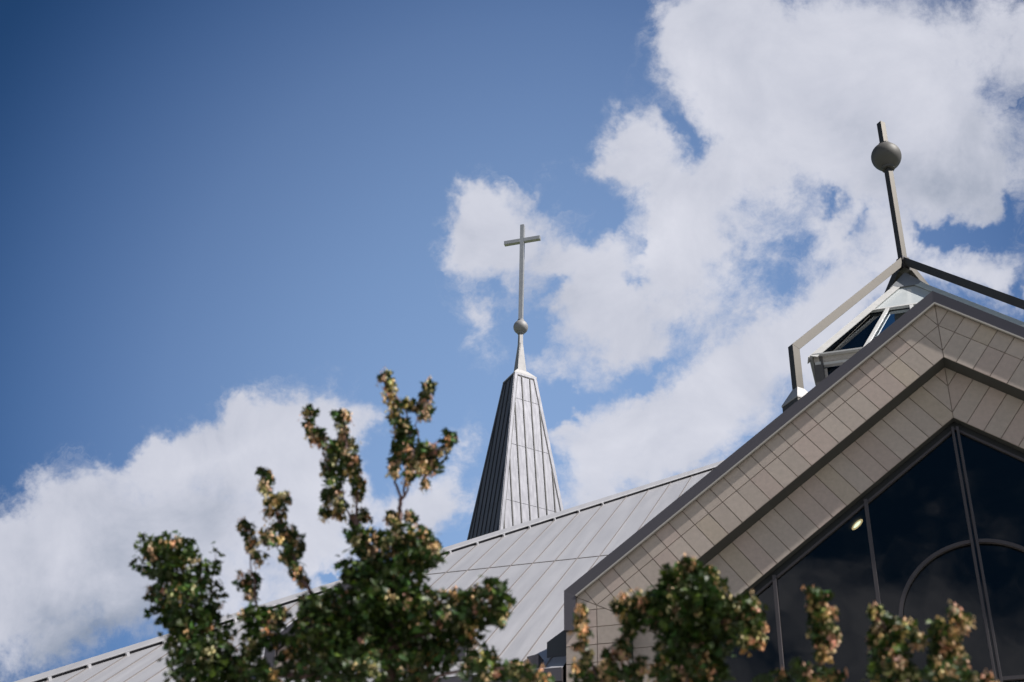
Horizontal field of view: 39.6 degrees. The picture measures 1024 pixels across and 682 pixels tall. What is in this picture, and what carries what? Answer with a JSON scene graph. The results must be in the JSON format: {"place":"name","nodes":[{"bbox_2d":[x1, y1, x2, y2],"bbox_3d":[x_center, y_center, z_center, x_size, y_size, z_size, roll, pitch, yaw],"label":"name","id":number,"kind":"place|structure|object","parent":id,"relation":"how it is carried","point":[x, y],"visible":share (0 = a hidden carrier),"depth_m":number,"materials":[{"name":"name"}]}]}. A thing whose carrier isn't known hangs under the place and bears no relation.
{"place":"outdoors","nodes":[
{"label":"outdoors","id":0,"kind":"place"},
{"bbox_2d":[0,0,1023,681],"label":"sky","id":1,"kind":"structure","parent":0,"point":[220,220],"materials":[{"name":"blue"}]},
{"label":"ground","id":2,"kind":"structure","parent":0,"visible":0},
{"bbox_2d":[128,366,555,681],"bbox_3d":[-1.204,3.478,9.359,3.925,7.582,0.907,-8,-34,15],"label":"maple tree","id":3,"kind":"object","parent":2,"relation":"on","point":[388,609],"visible":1,"depth_m":10.38,"materials":[{"name":"green plant"}]},
{"bbox_2d":[15,291,1023,681],"bbox_3d":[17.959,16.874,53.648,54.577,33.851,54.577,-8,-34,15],"label":"church building","id":4,"kind":"structure","parent":2,"relation":"on","point":[885,467],"depth_m":33.05,"materials":[{"name":"metal"}]},
{"bbox_2d":[467,224,563,539],"bbox_3d":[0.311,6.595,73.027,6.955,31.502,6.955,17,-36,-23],"label":"steeple","id":5,"kind":"object","parent":4,"relation":"on","point":[519,484],"visible":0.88,"depth_m":72.25,"materials":[{"name":"metal"}]},
{"bbox_2d":[705,422,1023,681],"bbox_3d":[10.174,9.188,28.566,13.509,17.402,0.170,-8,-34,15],"label":"window","id":6,"kind":"structure","parent":4,"relation":"in","point":[948,523],"depth_m":31.88,"materials":[{"name":"black glass"}]},
{"bbox_2d":[782,121,1023,411],"bbox_3d":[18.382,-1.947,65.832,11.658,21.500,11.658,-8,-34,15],"label":"finial frame","id":7,"kind":"object","parent":4,"relation":"on","point":[886,156],"visible":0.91,"depth_m":64.95,"materials":[{"name":"beige paint"}]},
{"bbox_2d":[807,272,1023,385],"bbox_3d":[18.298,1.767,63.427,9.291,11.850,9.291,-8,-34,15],"label":"roof lantern","id":8,"kind":"object","parent":4,"relation":"on","point":[903,294],"visible":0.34,"depth_m":62.33,"materials":[{"name":"glass"},{"name":"white paint"}]},
{"bbox_2d":[568,552,768,681],"bbox_3d":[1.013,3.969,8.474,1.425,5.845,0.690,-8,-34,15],"label":"maple tree","id":9,"kind":"object","parent":2,"relation":"on","point":[681,607],"visible":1,"depth_m":9.67,"materials":[{"name":"green plant"}]},
{"bbox_2d":[752,585,998,681],"bbox_3d":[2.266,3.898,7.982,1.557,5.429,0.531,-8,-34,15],"label":"maple tree","id":10,"kind":"object","parent":2,"relation":"on","point":[944,652],"visible":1,"depth_m":9.12,"materials":[{"name":"green plant"}]}
]}

